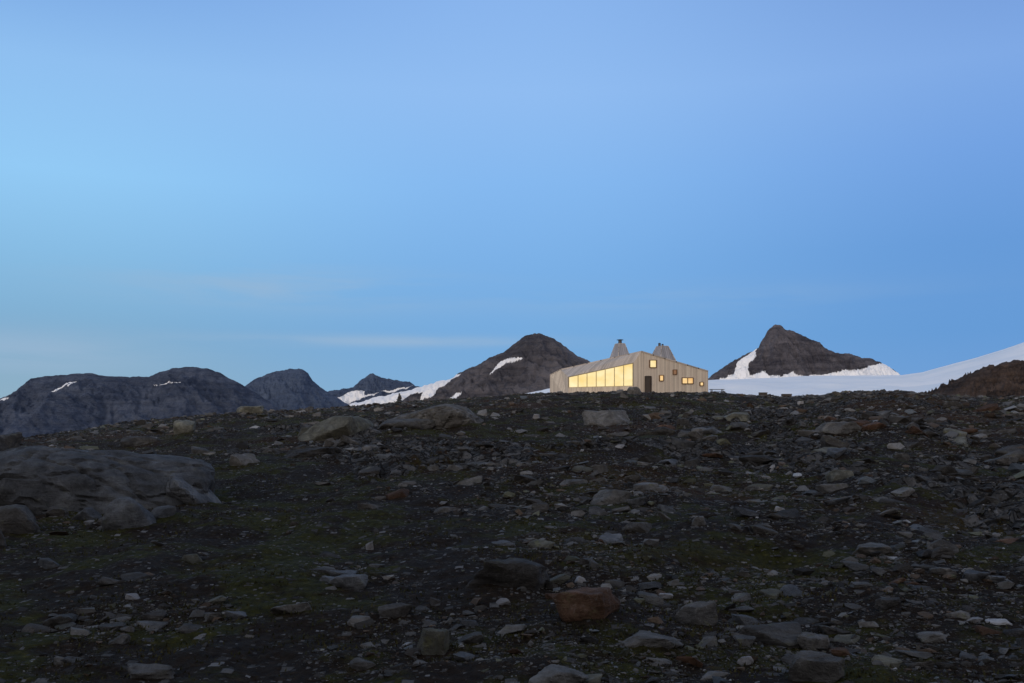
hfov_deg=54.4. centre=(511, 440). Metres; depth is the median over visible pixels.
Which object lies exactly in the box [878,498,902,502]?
stone
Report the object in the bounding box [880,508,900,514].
stone
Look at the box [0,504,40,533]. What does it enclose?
boulder
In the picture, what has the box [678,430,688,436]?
stone
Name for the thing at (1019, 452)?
stone
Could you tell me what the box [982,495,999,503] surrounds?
stone
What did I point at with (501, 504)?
stone
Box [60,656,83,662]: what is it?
stone
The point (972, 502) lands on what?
stone
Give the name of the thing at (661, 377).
window
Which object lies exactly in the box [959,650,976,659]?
stone
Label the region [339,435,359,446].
stone
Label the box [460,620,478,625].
stone
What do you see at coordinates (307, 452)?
boulder
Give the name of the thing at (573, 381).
window
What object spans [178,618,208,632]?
stone
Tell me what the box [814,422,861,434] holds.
boulder
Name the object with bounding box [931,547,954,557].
stone
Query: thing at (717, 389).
picnic table
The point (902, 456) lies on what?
stone
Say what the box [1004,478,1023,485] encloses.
stone
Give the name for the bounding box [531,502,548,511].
boulder
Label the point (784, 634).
boulder
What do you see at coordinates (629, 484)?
stone
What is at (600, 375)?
window
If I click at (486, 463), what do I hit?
boulder
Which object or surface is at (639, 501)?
stone
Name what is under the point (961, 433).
stone
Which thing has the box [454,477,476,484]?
stone
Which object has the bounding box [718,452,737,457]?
stone
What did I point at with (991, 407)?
boulder
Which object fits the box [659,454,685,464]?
stone
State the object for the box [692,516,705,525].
boulder
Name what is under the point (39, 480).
rock outcrop
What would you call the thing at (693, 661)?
stone
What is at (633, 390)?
boulder
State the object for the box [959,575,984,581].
stone
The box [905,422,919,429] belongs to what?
stone
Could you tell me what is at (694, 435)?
stone
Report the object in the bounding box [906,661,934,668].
stone
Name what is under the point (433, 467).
boulder
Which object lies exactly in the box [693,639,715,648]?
stone
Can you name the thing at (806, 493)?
stone
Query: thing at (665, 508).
stone
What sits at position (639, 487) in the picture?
stone
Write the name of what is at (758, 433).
stone
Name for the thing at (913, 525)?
stone
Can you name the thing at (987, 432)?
stone
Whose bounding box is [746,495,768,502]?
stone
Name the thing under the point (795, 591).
stone
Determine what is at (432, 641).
boulder
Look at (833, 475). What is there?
stone
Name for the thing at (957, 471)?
stone
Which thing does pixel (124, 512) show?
boulder
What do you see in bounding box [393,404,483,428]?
rock outcrop
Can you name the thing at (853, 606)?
stone
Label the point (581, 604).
boulder
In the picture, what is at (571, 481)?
stone
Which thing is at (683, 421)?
boulder
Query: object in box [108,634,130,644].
boulder
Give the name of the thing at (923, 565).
stone
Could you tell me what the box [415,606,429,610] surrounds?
stone
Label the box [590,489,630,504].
boulder
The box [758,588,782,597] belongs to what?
stone
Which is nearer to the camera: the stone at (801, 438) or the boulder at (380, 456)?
the boulder at (380, 456)
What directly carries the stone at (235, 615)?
on the ground at (338, 526)
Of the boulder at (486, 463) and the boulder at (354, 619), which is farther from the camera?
the boulder at (486, 463)
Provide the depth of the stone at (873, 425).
25.14 m
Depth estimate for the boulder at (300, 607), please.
7.25 m
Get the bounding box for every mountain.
[0,367,280,436]
[245,368,348,409]
[328,373,418,404]
[350,333,589,405]
[708,324,899,379]
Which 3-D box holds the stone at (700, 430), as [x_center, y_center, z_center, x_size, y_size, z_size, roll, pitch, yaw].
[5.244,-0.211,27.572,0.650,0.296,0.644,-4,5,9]
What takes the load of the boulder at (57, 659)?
on the ground at (338, 526)
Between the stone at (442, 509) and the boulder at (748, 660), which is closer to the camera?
the boulder at (748, 660)
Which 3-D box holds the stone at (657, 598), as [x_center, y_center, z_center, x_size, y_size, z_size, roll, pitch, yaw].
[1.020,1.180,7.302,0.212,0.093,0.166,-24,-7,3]
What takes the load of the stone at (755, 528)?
on the ground at (338, 526)
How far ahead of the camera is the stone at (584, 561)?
8.48 m
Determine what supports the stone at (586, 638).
on the ground at (338, 526)
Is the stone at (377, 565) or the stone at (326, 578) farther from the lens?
the stone at (377, 565)
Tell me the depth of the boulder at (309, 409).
65.77 m
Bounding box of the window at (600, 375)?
[596,369,604,386]
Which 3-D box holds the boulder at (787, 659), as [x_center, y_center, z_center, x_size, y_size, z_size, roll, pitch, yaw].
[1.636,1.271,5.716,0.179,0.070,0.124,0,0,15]
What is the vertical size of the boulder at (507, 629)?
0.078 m
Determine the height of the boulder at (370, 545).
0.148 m
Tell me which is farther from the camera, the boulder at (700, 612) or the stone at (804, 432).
the stone at (804, 432)
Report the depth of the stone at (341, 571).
8.50 m
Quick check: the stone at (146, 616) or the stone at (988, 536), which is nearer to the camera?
the stone at (146, 616)
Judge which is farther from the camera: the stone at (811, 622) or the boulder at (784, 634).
the stone at (811, 622)
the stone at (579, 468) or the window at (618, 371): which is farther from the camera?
the window at (618, 371)
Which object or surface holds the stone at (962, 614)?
on the ground at (338, 526)
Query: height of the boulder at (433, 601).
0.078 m
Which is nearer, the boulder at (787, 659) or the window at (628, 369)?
the boulder at (787, 659)
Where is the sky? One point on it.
(339, 192)
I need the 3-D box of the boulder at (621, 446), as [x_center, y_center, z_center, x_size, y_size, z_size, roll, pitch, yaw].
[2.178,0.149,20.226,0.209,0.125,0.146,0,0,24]
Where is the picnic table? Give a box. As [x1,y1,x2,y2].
[709,389,725,391]
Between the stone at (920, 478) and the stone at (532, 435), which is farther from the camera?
the stone at (532, 435)
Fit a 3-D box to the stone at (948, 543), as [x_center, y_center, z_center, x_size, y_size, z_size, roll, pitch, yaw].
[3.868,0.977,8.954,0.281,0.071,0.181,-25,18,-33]
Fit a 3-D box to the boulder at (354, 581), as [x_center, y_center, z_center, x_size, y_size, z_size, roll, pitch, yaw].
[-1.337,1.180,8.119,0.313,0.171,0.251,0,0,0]
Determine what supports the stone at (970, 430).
on the ground at (338, 526)
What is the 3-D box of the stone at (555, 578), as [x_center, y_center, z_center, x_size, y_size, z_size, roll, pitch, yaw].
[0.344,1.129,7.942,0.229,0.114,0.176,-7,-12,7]
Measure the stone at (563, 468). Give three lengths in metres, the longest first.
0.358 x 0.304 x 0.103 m
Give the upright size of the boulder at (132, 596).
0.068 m
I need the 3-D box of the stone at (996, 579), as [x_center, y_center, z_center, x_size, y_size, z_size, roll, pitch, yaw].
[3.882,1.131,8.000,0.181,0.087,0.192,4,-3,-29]
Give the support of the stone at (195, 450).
on the ground at (338, 526)
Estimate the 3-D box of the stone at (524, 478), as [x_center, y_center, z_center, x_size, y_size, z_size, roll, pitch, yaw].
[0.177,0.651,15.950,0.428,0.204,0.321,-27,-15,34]
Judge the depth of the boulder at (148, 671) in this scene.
5.81 m
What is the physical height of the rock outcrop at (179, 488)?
0.730 m
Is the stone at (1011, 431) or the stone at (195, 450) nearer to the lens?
the stone at (1011, 431)
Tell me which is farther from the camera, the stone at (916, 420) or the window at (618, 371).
the window at (618, 371)
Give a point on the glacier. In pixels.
(927, 381)
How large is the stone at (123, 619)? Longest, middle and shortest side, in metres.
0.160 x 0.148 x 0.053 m
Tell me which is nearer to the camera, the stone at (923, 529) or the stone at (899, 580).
the stone at (899, 580)
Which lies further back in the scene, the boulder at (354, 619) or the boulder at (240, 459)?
the boulder at (240, 459)
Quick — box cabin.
[550,339,707,392]
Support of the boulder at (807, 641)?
on the ground at (338, 526)
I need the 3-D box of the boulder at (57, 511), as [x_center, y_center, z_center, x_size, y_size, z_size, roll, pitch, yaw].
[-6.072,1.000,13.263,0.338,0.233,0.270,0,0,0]
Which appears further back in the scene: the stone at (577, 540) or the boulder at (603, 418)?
the boulder at (603, 418)
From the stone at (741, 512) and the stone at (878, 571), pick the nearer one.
the stone at (878, 571)
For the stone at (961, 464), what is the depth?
17.87 m
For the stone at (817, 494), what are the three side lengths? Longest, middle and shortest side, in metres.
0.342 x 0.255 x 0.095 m
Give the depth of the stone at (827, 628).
6.49 m
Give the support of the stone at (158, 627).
on the ground at (338, 526)
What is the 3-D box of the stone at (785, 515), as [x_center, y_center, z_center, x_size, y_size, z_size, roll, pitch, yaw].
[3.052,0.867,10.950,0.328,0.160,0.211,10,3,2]
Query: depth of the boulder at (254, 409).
58.75 m
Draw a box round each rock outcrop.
[0,432,21,450]
[0,445,215,515]
[165,475,220,503]
[377,418,434,429]
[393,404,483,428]
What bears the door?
in the cabin
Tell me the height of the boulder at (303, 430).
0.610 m
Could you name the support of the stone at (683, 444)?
on the ground at (338, 526)
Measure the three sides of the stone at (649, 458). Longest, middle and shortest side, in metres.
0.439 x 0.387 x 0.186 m
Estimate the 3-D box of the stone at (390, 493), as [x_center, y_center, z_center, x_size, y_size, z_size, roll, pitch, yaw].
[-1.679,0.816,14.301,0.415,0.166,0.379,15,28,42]
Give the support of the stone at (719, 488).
on the ground at (338, 526)
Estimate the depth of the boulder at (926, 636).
6.16 m
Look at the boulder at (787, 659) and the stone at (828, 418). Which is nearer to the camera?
the boulder at (787, 659)
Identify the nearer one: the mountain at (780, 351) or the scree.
the scree
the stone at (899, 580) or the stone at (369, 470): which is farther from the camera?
the stone at (369, 470)
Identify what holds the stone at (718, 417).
on the ground at (338, 526)
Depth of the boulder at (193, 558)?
9.39 m
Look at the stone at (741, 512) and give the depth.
10.86 m
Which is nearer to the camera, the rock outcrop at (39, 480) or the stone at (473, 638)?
the stone at (473, 638)
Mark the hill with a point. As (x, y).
(1005, 379)
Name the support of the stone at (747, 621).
on the ground at (338, 526)
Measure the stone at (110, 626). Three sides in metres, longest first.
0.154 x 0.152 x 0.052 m
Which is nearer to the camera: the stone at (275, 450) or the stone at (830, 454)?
the stone at (830, 454)
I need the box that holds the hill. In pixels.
[924,360,1023,396]
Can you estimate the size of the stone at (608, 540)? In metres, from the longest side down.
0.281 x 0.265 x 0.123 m
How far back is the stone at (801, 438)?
24.91 m
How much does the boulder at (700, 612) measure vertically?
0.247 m
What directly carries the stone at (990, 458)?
on the ground at (338, 526)
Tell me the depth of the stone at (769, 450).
21.65 m
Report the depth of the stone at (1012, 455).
19.31 m
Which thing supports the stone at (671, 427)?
on the ground at (338, 526)
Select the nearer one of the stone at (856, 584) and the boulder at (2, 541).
the stone at (856, 584)
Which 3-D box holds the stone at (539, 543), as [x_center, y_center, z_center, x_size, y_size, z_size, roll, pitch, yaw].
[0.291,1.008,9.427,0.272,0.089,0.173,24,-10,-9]
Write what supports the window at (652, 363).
in the cabin
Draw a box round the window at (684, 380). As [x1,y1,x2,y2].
[681,377,693,383]
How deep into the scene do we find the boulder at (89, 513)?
12.89 m
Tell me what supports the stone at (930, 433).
on the ground at (338, 526)
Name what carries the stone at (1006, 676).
on the ground at (338, 526)
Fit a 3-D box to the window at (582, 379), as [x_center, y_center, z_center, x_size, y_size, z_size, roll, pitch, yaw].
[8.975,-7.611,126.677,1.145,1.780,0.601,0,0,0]
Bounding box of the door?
[645,376,651,392]
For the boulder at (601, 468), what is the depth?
16.52 m
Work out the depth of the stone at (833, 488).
14.01 m
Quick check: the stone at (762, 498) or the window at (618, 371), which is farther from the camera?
the window at (618, 371)
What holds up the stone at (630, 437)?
on the ground at (338, 526)
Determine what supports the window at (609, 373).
in the cabin
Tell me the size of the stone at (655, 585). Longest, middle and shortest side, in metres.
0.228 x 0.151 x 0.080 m
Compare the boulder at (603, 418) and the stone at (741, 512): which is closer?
the stone at (741, 512)
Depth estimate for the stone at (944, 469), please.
16.78 m
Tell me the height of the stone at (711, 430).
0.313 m
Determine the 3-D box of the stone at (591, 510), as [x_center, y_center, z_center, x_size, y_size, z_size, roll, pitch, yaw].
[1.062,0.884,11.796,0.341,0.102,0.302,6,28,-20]
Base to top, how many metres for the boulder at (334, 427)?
1.246 m
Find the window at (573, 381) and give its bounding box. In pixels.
[569,375,577,387]
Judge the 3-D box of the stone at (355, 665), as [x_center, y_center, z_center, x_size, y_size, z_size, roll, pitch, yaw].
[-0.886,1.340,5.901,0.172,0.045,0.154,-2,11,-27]
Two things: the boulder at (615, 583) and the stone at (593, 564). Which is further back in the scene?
the stone at (593, 564)
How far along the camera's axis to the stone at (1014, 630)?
6.28 m
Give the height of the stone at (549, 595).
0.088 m
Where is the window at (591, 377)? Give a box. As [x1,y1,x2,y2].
[587,371,595,386]
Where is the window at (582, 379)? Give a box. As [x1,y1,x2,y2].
[578,373,586,386]
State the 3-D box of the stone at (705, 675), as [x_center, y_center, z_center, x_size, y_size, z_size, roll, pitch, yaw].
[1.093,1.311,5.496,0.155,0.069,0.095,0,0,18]
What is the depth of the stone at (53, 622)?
7.21 m
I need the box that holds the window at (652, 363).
[649,360,656,367]
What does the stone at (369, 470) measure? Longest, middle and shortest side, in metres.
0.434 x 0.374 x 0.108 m
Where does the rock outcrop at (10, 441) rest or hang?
on the ground at (338, 526)
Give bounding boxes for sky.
[0,0,1023,397]
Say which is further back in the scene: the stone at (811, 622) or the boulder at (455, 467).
the boulder at (455, 467)
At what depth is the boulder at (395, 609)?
6.95 m
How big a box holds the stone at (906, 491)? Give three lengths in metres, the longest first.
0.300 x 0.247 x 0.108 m
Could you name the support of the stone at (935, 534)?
on the ground at (338, 526)
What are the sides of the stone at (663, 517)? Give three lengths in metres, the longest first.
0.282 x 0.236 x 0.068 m
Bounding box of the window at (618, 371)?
[614,365,623,385]
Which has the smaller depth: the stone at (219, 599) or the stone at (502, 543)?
the stone at (219, 599)
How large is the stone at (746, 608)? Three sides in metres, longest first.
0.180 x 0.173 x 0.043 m
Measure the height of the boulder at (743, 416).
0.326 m
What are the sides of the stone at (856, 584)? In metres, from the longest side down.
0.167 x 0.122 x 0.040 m
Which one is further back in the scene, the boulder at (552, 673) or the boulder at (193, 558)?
the boulder at (193, 558)
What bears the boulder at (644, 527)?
on the ground at (338, 526)
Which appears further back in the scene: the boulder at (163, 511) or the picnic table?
the picnic table
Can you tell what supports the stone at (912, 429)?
on the ground at (338, 526)
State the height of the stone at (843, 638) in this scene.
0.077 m
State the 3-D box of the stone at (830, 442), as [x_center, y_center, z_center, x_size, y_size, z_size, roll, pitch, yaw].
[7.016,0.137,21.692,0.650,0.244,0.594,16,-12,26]
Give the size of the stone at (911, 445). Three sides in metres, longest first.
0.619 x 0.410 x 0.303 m
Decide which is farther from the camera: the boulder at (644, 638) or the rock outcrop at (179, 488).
the rock outcrop at (179, 488)
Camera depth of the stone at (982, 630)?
6.29 m
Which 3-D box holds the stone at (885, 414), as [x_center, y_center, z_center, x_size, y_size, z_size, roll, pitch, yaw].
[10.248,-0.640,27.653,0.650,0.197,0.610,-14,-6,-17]
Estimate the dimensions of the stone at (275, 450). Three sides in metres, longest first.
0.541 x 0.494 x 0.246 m
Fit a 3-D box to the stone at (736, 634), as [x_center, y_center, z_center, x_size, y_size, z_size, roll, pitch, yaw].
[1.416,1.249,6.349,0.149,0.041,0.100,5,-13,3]
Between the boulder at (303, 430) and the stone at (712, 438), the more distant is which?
the boulder at (303, 430)
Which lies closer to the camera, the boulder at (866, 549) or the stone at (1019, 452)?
the boulder at (866, 549)
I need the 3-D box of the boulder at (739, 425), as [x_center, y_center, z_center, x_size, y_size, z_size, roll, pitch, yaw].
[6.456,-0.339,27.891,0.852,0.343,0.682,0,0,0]
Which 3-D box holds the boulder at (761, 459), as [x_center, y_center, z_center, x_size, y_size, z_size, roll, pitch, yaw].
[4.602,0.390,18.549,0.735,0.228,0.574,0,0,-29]
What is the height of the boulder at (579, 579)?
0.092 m
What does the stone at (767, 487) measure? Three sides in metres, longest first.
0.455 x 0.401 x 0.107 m
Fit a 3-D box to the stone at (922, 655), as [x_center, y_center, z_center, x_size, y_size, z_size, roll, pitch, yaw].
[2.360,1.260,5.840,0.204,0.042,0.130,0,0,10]
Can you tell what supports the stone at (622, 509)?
on the ground at (338, 526)
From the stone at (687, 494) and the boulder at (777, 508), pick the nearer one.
the boulder at (777, 508)
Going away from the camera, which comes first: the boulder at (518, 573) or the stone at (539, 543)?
the boulder at (518, 573)
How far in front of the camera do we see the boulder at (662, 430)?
28.57 m
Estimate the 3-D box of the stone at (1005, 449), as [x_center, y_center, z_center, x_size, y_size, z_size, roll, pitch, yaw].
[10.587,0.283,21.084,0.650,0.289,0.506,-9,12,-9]
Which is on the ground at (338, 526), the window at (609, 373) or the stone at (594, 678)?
the stone at (594, 678)
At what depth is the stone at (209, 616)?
7.21 m
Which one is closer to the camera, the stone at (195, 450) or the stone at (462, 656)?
the stone at (462, 656)
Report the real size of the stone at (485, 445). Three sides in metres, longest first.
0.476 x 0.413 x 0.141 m
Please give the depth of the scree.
10.17 m
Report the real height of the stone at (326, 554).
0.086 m
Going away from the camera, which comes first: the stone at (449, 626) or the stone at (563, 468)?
the stone at (449, 626)
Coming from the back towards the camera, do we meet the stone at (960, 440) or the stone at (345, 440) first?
the stone at (345, 440)
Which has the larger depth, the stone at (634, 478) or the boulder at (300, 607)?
the stone at (634, 478)
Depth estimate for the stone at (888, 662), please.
5.56 m
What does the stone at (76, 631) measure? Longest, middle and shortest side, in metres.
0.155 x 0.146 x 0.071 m
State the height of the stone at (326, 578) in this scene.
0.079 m
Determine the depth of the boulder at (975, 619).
6.56 m
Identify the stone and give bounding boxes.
[18,625,45,632]
[44,612,74,627]
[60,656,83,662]
[70,627,91,635]
[99,577,124,584]
[99,622,123,631]
[110,616,130,621]
[120,572,153,580]
[139,611,167,620]
[143,621,166,632]
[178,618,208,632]
[191,446,209,453]
[204,613,220,620]
[208,595,226,603]
[224,610,246,619]
[262,448,282,452]
[311,566,335,573]
[319,551,340,557]
[319,576,333,581]
[334,567,353,576]
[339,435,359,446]
[346,660,373,671]
[358,467,380,475]
[360,503,383,509]
[369,564,384,567]
[381,487,406,499]
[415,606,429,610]
[433,507,458,513]
[444,621,469,630]
[453,651,474,660]
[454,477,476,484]
[455,633,483,643]
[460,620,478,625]
[474,444,493,447]
[492,540,515,545]
[495,502,514,507]
[507,501,526,506]
[507,648,522,653]
[512,475,536,482]
[524,434,540,436]
[526,499,543,502]
[531,541,551,546]
[538,453,558,456]
[545,593,557,599]
[548,574,567,583]
[549,466,569,470]
[560,479,587,485]
[566,537,585,543]
[572,466,592,471]
[575,634,604,643]
[579,558,594,564]
[586,507,610,514]
[586,676,604,681]
[589,558,602,569]
[600,537,618,542]
[606,432,628,436]
[611,506,630,513]
[619,436,637,439]
[623,475,642,481]
[626,496,647,505]
[627,482,637,486]
[629,484,651,490]
[636,580,666,589]
[637,461,655,464]
[638,454,660,462]
[640,482,667,490]
[643,592,664,603]
[648,655,676,665]
[656,504,675,512]
[657,425,674,429]
[657,512,670,520]
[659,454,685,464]
[674,654,702,667]
[675,441,694,449]
[676,492,693,496]
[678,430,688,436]
[687,431,703,440]
[691,427,705,434]
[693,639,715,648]
[696,670,723,679]
[699,435,717,441]
[702,427,721,434]
[702,453,722,457]
[710,485,732,491]
[712,416,723,419]
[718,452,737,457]
[726,632,745,636]
[730,605,754,611]
[731,593,750,601]
[732,508,761,517]
[734,636,760,643]
[736,617,761,625]
[744,486,758,490]
[745,451,762,455]
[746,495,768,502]
[749,524,777,532]
[750,430,770,436]
[758,486,775,489]
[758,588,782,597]
[760,446,784,457]
[778,511,803,519]
[784,588,808,596]
[793,617,810,625]
[797,430,817,435]
[797,437,810,441]
[799,491,812,495]
[806,618,836,626]
[812,493,825,496]
[816,625,841,632]
[820,435,848,449]
[823,416,836,420]
[823,450,849,457]
[823,485,840,492]
[824,497,851,504]
[825,470,853,481]
[830,634,849,643]
[843,561,868,570]
[844,603,863,610]
[848,582,872,587]
[852,420,870,425]
[861,422,885,429]
[870,566,886,575]
[876,410,892,416]
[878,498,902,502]
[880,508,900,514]
[880,659,903,665]
[889,578,905,583]
[891,487,914,496]
[893,453,909,461]
[895,650,932,658]
[901,521,930,528]
[904,442,922,448]
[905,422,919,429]
[905,426,930,437]
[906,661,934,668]
[910,563,935,568]
[911,417,922,422]
[911,474,932,481]
[913,550,933,558]
[918,527,930,531]
[923,430,939,436]
[926,529,951,539]
[928,465,954,473]
[929,567,955,574]
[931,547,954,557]
[936,539,955,550]
[943,428,966,436]
[945,468,963,474]
[945,610,969,619]
[947,436,967,446]
[949,505,981,515]
[956,461,970,467]
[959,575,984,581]
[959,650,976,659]
[960,428,977,433]
[966,498,987,507]
[972,625,1000,635]
[975,430,991,435]
[976,454,1008,462]
[978,575,1005,582]
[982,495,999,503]
[985,534,997,537]
[995,428,1016,433]
[995,538,1020,543]
[996,444,1021,453]
[1002,674,1018,678]
[1004,447,1023,456]
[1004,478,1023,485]
[1004,626,1023,635]
[1005,454,1018,461]
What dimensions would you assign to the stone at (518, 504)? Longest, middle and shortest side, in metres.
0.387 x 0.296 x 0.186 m
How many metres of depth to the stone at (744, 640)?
6.19 m
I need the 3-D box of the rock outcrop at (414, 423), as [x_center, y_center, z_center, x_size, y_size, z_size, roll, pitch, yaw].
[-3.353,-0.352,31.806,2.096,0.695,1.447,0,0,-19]
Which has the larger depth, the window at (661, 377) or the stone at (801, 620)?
the window at (661, 377)
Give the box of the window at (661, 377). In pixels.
[659,375,663,380]
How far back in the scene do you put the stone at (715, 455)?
19.64 m
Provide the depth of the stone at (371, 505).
12.75 m
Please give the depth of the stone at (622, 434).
27.74 m
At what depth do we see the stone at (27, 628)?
7.02 m
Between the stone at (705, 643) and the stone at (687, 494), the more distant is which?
the stone at (687, 494)
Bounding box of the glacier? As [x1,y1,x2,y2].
[528,342,1023,396]
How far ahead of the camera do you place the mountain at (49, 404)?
3796.20 m
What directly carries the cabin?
on the ground at (338, 526)
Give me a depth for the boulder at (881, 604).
6.82 m
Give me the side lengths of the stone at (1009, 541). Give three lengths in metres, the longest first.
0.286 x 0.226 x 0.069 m
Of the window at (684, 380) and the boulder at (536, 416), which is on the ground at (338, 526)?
the boulder at (536, 416)
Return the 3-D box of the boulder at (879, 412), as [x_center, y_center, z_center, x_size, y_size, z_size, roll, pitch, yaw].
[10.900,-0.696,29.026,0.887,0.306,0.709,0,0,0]
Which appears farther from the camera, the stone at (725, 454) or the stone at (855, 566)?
the stone at (725, 454)
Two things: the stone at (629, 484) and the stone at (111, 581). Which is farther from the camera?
the stone at (629, 484)
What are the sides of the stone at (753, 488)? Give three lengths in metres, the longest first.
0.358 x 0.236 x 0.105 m
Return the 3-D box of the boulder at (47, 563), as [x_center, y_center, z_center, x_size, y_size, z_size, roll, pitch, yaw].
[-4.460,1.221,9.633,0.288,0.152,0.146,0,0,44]
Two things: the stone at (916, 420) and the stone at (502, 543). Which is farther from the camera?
the stone at (916, 420)
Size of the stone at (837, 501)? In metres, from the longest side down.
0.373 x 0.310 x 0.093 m
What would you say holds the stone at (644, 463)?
on the ground at (338, 526)
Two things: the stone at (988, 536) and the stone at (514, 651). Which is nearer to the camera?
the stone at (514, 651)
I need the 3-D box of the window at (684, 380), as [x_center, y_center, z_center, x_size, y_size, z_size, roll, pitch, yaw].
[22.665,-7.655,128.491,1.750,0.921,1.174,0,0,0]
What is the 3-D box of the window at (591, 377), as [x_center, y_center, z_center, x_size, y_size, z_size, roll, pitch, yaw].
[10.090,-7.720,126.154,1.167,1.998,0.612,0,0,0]
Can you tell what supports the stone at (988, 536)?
on the ground at (338, 526)
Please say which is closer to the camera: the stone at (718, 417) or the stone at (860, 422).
the stone at (860, 422)
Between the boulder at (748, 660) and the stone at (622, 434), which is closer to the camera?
the boulder at (748, 660)
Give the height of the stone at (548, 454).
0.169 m
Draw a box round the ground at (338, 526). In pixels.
[0,390,1023,682]
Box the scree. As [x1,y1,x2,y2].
[0,389,1023,682]
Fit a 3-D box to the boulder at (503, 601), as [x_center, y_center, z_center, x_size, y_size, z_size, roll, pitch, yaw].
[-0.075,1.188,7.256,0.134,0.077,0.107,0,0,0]
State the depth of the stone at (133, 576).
8.53 m
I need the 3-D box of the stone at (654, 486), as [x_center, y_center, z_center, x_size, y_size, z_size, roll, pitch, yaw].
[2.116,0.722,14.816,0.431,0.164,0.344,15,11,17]
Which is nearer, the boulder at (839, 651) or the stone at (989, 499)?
the boulder at (839, 651)
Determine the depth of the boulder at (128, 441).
33.16 m
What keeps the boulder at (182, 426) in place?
on the ground at (338, 526)
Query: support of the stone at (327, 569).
on the ground at (338, 526)
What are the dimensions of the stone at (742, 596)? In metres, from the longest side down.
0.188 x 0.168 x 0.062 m
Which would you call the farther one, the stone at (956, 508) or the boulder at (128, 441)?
the boulder at (128, 441)
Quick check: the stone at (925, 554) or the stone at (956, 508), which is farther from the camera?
the stone at (956, 508)
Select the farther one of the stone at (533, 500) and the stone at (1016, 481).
the stone at (1016, 481)
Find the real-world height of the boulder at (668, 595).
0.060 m
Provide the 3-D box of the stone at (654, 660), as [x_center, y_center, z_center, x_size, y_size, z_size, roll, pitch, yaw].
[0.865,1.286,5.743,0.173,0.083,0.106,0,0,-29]
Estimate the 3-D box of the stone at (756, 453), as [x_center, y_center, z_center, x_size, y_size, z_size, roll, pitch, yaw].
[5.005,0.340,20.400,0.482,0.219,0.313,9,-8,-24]
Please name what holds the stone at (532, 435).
on the ground at (338, 526)
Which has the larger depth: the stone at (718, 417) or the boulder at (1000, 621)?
the stone at (718, 417)
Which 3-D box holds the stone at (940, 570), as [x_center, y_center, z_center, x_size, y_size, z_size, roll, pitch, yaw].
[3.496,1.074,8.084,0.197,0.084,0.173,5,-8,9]
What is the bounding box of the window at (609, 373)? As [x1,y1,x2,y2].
[605,367,613,386]
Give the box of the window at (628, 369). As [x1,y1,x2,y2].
[624,363,632,385]
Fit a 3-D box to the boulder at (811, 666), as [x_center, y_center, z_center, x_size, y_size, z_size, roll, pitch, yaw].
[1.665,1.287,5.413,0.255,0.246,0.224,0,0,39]
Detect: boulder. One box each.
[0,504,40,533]
[0,530,6,545]
[38,558,58,568]
[45,506,68,517]
[54,656,63,664]
[71,507,101,520]
[101,497,155,531]
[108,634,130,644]
[118,436,160,446]
[125,593,139,599]
[127,663,174,678]
[151,505,175,518]
[173,420,195,434]
[182,554,201,562]
[229,453,259,465]
[236,406,263,413]
[270,602,311,613]
[283,447,344,457]
[297,427,308,436]
[298,416,374,440]
[304,406,313,411]
[328,574,367,589]
[347,615,369,626]
[366,542,373,549]
[374,454,394,458]
[378,603,413,616]
[417,628,449,654]
[428,465,438,470]
[430,597,440,604]
[446,465,462,470]
[465,557,549,589]
[467,462,503,465]
[496,598,510,604]
[497,624,526,634]
[528,664,588,682]
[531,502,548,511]
[533,414,539,418]
[553,587,620,621]
[575,576,585,582]
[582,410,629,426]
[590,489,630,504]
[593,465,607,472]
[604,579,624,587]
[615,444,624,448]
[622,522,652,532]
[622,630,683,648]
[627,387,641,393]
[653,427,676,434]
[662,593,672,598]
[675,601,717,625]
[676,418,690,425]
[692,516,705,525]
[724,412,749,421]
[727,422,750,429]
[737,656,753,664]
[738,455,777,464]
[740,622,801,648]
[774,506,786,510]
[781,654,794,663]
[788,650,844,682]
[797,632,829,651]
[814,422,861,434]
[830,647,850,656]
[851,542,893,555]
[874,597,900,610]
[876,411,898,415]
[916,631,946,642]
[967,617,982,622]
[972,403,1000,411]
[985,619,1011,624]
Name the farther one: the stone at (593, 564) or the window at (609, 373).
the window at (609, 373)

